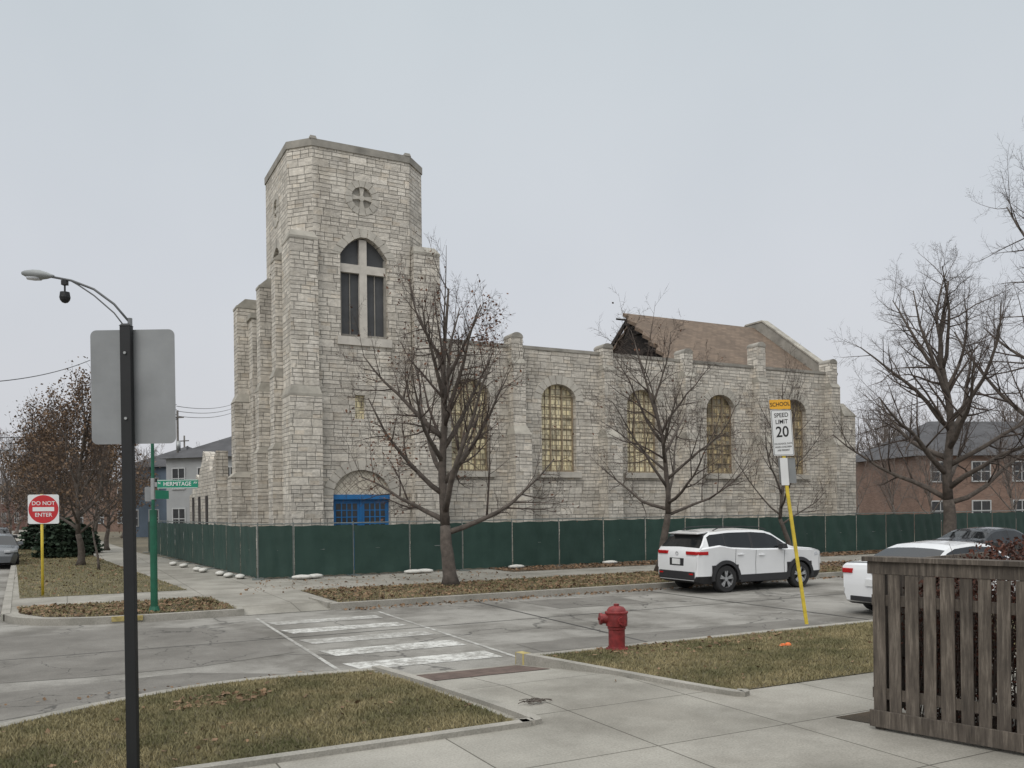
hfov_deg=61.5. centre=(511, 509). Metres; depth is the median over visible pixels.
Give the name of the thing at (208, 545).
fence panel
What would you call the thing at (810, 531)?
fence panel
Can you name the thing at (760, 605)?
road seam
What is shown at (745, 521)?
fence panel
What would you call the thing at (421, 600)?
kerb
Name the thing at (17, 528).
bare tree
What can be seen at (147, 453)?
bare tree
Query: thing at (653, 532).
fence panel
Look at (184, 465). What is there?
house
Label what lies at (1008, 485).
bare tree
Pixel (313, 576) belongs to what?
sandbag
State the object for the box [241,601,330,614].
path
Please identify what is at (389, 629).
road seam
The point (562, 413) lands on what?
window
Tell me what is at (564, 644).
gutter
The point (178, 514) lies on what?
window
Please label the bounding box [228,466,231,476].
window
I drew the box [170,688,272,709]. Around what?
fallen leaves
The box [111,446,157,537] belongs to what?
bare tree
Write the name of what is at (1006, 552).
berry hedge
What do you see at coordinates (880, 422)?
bare tree
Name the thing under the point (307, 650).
crosswalk marking
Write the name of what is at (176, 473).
window
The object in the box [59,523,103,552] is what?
evergreen shrub
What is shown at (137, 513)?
window
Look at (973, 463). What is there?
window
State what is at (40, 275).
street lamp
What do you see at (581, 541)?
fence panel
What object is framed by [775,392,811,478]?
window
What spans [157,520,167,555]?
fence panel
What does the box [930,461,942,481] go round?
window
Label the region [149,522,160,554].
fence panel
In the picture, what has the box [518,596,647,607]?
asphalt patch
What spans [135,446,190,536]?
house
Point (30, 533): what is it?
evergreen shrub
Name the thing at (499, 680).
path
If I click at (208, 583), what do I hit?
pavement
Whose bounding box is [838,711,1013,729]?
flower bed soil
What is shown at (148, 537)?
fence panel
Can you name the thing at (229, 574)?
sandbag
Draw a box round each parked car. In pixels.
[0,526,17,537]
[0,533,22,564]
[933,527,1023,558]
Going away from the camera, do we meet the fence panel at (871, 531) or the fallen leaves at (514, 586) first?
the fallen leaves at (514, 586)
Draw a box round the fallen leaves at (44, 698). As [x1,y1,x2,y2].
[0,670,312,705]
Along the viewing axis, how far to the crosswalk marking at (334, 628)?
16.95 m
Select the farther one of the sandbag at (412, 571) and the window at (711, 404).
the window at (711, 404)
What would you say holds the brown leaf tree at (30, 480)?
on the pavement
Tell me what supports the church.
on the ground at (115, 538)
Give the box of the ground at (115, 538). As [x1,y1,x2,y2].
[97,532,941,577]
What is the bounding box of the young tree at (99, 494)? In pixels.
[64,432,121,569]
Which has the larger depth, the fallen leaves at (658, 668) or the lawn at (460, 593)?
the lawn at (460, 593)
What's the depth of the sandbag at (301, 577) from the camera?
27.45 m
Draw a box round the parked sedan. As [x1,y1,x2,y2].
[842,540,1015,609]
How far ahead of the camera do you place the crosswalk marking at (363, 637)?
15.63 m
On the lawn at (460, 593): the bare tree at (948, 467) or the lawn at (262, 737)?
the bare tree at (948, 467)
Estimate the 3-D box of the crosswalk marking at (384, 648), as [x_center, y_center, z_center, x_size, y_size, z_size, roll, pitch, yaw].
[-1.983,2.318,14.406,2.354,0.001,0.712,-1,0,-27]
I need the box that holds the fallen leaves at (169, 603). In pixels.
[17,596,232,616]
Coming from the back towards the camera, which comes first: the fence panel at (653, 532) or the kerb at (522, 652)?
the fence panel at (653, 532)
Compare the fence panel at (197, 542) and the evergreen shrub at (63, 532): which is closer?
the fence panel at (197, 542)
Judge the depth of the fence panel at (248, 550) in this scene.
28.65 m
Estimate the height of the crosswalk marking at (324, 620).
0.001 m
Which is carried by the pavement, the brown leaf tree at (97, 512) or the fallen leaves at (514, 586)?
the brown leaf tree at (97, 512)
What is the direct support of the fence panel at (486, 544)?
on the pavement
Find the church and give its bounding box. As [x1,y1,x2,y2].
[190,135,856,572]
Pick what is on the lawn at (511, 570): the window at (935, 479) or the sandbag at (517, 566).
the sandbag at (517, 566)
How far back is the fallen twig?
9.56 m
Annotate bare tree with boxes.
[0,427,8,491]
[0,428,50,533]
[0,449,30,533]
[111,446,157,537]
[136,443,164,460]
[334,227,578,585]
[579,287,764,571]
[716,343,844,545]
[802,237,1023,535]
[855,424,869,455]
[856,394,909,449]
[856,397,919,452]
[856,442,881,519]
[860,394,926,451]
[868,450,919,513]
[903,445,963,513]
[918,392,982,424]
[919,116,1023,415]
[973,425,1023,528]
[976,397,1023,420]
[978,383,1023,420]
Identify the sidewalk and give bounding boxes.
[245,635,1023,767]
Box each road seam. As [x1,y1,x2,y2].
[9,594,834,659]
[475,601,646,641]
[645,590,869,619]
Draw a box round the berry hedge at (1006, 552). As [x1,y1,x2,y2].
[900,534,1023,732]
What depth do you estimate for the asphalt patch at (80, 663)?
14.37 m
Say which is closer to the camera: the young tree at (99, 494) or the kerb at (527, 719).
the kerb at (527, 719)
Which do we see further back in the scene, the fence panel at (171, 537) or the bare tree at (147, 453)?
the bare tree at (147, 453)
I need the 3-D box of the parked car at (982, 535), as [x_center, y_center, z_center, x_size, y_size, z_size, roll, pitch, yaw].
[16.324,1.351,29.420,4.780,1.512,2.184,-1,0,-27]
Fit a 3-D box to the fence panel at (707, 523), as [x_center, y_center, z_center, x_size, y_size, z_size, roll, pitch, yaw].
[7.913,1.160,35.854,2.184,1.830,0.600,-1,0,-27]
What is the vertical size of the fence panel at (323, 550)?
1.830 m
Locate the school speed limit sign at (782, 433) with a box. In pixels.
[769,400,807,623]
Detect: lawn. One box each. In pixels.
[0,672,505,767]
[17,549,184,597]
[18,597,235,616]
[302,561,849,601]
[493,551,878,571]
[548,620,1015,688]
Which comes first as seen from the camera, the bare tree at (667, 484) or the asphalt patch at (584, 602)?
the asphalt patch at (584, 602)
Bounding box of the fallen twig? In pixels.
[518,698,551,704]
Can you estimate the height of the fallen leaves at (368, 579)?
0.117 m
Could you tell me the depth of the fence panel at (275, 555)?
27.86 m
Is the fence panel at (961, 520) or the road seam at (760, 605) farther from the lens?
the fence panel at (961, 520)
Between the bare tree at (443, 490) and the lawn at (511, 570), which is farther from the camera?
the lawn at (511, 570)
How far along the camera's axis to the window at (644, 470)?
39.08 m
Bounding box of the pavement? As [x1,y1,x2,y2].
[10,530,874,617]
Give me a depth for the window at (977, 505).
65.07 m
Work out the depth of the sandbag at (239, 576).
27.97 m
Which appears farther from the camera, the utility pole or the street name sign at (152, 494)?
the utility pole
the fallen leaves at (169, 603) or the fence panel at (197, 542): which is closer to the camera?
the fallen leaves at (169, 603)
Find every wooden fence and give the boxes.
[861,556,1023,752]
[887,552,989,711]
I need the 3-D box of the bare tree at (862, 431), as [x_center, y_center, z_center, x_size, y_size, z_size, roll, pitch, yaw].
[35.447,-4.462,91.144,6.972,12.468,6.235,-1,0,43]
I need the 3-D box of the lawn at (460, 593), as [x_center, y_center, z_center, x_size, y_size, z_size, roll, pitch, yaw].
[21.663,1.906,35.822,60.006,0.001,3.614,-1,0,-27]
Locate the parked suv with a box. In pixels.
[658,526,819,592]
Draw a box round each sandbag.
[199,568,207,571]
[215,571,224,574]
[223,572,233,576]
[235,574,244,578]
[292,575,310,578]
[310,574,322,578]
[404,569,421,573]
[418,569,432,572]
[508,564,523,568]
[602,560,617,563]
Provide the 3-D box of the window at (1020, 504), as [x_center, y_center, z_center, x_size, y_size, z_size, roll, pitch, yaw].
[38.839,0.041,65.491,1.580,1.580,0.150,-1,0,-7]
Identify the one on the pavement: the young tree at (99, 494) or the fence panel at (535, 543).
the fence panel at (535, 543)
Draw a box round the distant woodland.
[0,471,28,530]
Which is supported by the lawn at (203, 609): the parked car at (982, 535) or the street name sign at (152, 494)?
the street name sign at (152, 494)
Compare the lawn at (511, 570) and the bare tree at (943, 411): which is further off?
the bare tree at (943, 411)
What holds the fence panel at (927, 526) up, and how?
on the pavement
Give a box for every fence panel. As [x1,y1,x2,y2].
[143,520,149,552]
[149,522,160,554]
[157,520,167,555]
[162,520,174,557]
[170,520,183,559]
[177,521,192,561]
[186,521,202,564]
[195,521,213,566]
[207,522,226,569]
[224,522,240,573]
[233,522,256,577]
[252,523,292,579]
[286,522,352,578]
[346,521,408,575]
[402,520,461,572]
[456,519,511,570]
[511,519,558,568]
[553,518,602,565]
[599,517,644,563]
[637,516,684,561]
[684,516,721,529]
[722,515,757,529]
[757,514,791,542]
[792,514,824,552]
[822,513,855,552]
[853,513,885,551]
[885,512,913,547]
[913,512,940,541]
[940,511,966,530]
[966,511,991,527]
[991,510,1015,529]
[1015,510,1023,533]
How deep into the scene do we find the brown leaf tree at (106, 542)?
51.50 m
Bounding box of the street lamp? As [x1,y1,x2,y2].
[21,269,131,324]
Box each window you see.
[136,510,138,526]
[148,509,158,522]
[171,467,185,489]
[172,508,185,522]
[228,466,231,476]
[448,369,496,476]
[534,375,582,477]
[620,382,664,477]
[700,386,739,478]
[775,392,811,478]
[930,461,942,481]
[930,500,942,520]
[971,461,990,481]
[972,500,991,512]
[1012,461,1023,481]
[1013,499,1023,511]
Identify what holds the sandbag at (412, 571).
on the pavement
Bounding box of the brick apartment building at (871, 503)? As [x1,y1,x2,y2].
[856,421,1023,532]
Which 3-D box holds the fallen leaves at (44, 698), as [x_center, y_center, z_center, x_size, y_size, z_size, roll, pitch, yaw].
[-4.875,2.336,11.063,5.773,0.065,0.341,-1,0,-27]
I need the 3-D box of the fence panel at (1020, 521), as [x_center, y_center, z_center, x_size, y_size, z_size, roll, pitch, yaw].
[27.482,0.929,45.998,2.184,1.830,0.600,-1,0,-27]
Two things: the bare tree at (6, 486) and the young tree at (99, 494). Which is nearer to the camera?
the young tree at (99, 494)
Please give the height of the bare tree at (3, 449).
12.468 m
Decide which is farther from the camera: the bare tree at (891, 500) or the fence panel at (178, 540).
the bare tree at (891, 500)
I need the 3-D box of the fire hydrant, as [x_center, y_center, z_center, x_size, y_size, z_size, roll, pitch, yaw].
[1.542,1.796,13.133,0.455,0.709,0.396,-1,0,16]
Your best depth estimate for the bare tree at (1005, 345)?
38.71 m
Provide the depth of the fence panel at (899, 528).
41.36 m
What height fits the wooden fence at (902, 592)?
1.500 m
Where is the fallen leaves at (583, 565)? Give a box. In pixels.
[489,549,883,570]
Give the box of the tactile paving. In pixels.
[417,665,548,680]
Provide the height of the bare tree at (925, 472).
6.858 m
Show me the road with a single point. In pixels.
(508, 634)
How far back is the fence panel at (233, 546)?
30.50 m
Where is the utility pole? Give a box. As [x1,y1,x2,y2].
[176,410,183,452]
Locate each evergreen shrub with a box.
[16,523,46,548]
[31,517,94,557]
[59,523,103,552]
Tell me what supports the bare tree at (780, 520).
on the lawn at (460, 593)
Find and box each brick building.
[0,485,41,530]
[59,481,122,531]
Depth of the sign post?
7.16 m
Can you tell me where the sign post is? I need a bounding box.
[90,323,175,767]
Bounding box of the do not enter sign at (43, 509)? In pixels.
[28,494,58,595]
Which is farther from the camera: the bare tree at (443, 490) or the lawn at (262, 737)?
the bare tree at (443, 490)
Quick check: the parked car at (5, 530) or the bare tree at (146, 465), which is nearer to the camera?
the parked car at (5, 530)
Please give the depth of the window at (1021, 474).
65.44 m
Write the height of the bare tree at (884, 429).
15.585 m
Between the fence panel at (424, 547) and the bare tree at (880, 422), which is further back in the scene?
the bare tree at (880, 422)
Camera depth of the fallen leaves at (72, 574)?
30.80 m
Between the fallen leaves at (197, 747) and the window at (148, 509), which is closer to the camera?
the fallen leaves at (197, 747)
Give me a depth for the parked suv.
23.46 m
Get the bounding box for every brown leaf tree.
[0,356,157,564]
[0,387,119,533]
[0,420,74,537]
[4,399,105,517]
[57,424,159,550]
[65,426,141,530]
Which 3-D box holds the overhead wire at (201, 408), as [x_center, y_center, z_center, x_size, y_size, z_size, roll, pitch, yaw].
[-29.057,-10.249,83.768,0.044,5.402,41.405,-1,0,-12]
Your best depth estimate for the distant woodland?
117.36 m
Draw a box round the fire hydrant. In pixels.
[598,603,627,650]
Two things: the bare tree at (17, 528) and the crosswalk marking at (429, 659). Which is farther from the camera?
the bare tree at (17, 528)
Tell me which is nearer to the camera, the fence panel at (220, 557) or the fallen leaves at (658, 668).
the fallen leaves at (658, 668)
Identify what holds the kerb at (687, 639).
on the road
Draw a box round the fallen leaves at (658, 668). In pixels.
[553,625,872,681]
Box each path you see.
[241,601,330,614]
[413,664,604,690]
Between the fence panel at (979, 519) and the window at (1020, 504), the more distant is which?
the window at (1020, 504)
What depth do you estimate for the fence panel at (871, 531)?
40.47 m
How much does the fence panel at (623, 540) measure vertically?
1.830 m
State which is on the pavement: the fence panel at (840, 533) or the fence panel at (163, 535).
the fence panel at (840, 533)
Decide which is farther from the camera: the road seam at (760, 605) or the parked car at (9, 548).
the parked car at (9, 548)
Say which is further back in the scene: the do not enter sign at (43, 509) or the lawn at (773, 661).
the do not enter sign at (43, 509)
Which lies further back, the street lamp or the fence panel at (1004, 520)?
the fence panel at (1004, 520)
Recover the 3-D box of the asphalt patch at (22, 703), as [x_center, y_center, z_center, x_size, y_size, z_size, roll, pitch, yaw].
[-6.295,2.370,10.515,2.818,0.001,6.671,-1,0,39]
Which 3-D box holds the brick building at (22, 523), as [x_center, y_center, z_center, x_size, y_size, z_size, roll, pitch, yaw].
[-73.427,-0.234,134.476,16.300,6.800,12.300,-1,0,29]
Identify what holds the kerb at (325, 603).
on the road
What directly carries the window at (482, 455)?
in the church
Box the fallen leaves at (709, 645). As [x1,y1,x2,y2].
[575,630,811,656]
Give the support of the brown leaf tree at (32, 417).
on the lawn at (79, 589)
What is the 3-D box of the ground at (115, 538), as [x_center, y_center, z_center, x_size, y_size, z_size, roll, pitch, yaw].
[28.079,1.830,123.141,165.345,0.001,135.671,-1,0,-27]
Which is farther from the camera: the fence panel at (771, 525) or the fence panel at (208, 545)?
the fence panel at (771, 525)
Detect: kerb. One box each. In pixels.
[0,668,375,727]
[1,564,243,625]
[112,615,142,621]
[176,665,541,767]
[309,597,331,607]
[330,571,842,609]
[515,651,528,664]
[516,653,749,696]
[532,620,872,654]
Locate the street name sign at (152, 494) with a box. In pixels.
[145,444,197,611]
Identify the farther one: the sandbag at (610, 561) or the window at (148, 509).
the window at (148, 509)
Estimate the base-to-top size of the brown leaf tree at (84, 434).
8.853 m
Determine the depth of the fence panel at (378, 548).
29.39 m
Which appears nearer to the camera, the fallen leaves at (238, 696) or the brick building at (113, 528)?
the fallen leaves at (238, 696)
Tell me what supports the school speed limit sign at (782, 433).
on the lawn at (773, 661)
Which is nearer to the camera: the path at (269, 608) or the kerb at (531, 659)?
the kerb at (531, 659)
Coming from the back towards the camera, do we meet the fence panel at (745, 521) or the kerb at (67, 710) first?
the fence panel at (745, 521)
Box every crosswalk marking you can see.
[257,618,340,669]
[266,615,382,624]
[281,622,403,633]
[300,631,432,643]
[321,640,465,655]
[343,651,502,668]
[378,611,514,656]
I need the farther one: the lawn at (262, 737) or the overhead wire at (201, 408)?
the overhead wire at (201, 408)
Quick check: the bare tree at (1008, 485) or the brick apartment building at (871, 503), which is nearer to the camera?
the bare tree at (1008, 485)
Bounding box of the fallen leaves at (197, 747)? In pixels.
[2,673,470,766]
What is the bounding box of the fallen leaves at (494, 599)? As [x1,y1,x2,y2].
[344,576,842,609]
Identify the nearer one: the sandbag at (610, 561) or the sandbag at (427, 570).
the sandbag at (427, 570)
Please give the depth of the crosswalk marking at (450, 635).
15.73 m
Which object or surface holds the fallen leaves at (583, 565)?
on the lawn at (511, 570)
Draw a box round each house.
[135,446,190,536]
[158,436,231,542]
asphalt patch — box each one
[0,627,293,682]
[0,673,284,720]
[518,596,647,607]
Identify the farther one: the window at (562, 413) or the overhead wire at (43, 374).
the overhead wire at (43, 374)
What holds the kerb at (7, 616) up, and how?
on the road
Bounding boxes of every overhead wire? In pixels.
[0,360,89,381]
[177,405,228,408]
[179,413,230,417]
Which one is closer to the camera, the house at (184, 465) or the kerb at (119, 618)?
the kerb at (119, 618)
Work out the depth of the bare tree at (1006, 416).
99.84 m
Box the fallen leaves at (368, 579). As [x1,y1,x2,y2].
[240,570,531,594]
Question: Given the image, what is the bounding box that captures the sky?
[0,0,1023,483]
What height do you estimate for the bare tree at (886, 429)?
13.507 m
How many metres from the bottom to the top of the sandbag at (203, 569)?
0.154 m
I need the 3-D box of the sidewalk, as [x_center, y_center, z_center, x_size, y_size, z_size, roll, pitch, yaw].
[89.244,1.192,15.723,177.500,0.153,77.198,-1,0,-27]
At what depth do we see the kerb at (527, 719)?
8.16 m
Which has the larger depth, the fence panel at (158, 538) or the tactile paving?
the fence panel at (158, 538)
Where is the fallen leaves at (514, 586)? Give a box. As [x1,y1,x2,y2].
[306,560,846,600]
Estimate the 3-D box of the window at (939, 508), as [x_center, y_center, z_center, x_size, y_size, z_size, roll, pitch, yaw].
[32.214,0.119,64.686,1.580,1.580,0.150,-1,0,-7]
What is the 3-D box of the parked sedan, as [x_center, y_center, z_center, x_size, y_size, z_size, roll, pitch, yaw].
[9.520,1.431,18.801,4.780,1.512,2.184,-1,0,-27]
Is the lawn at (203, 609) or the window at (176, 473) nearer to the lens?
the lawn at (203, 609)
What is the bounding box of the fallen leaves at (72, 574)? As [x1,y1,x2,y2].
[19,549,170,594]
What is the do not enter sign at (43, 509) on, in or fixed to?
on the lawn at (79, 589)
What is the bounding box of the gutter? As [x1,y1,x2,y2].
[517,619,827,651]
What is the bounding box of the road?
[0,531,872,722]
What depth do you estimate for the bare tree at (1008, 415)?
96.15 m
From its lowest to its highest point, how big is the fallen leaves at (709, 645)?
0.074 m
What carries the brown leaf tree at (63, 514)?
on the pavement
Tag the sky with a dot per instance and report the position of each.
(744, 161)
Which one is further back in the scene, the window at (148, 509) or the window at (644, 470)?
the window at (148, 509)
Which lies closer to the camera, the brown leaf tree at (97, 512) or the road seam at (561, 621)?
the road seam at (561, 621)
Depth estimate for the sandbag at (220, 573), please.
29.55 m
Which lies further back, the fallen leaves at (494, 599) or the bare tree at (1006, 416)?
the bare tree at (1006, 416)
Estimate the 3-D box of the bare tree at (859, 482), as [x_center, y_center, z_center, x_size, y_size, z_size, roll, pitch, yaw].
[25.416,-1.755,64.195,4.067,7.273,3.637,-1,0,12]
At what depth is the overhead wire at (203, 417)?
76.05 m
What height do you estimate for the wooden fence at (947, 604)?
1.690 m
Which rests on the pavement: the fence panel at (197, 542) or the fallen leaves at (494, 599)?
the fence panel at (197, 542)
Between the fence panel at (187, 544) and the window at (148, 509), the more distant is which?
the window at (148, 509)

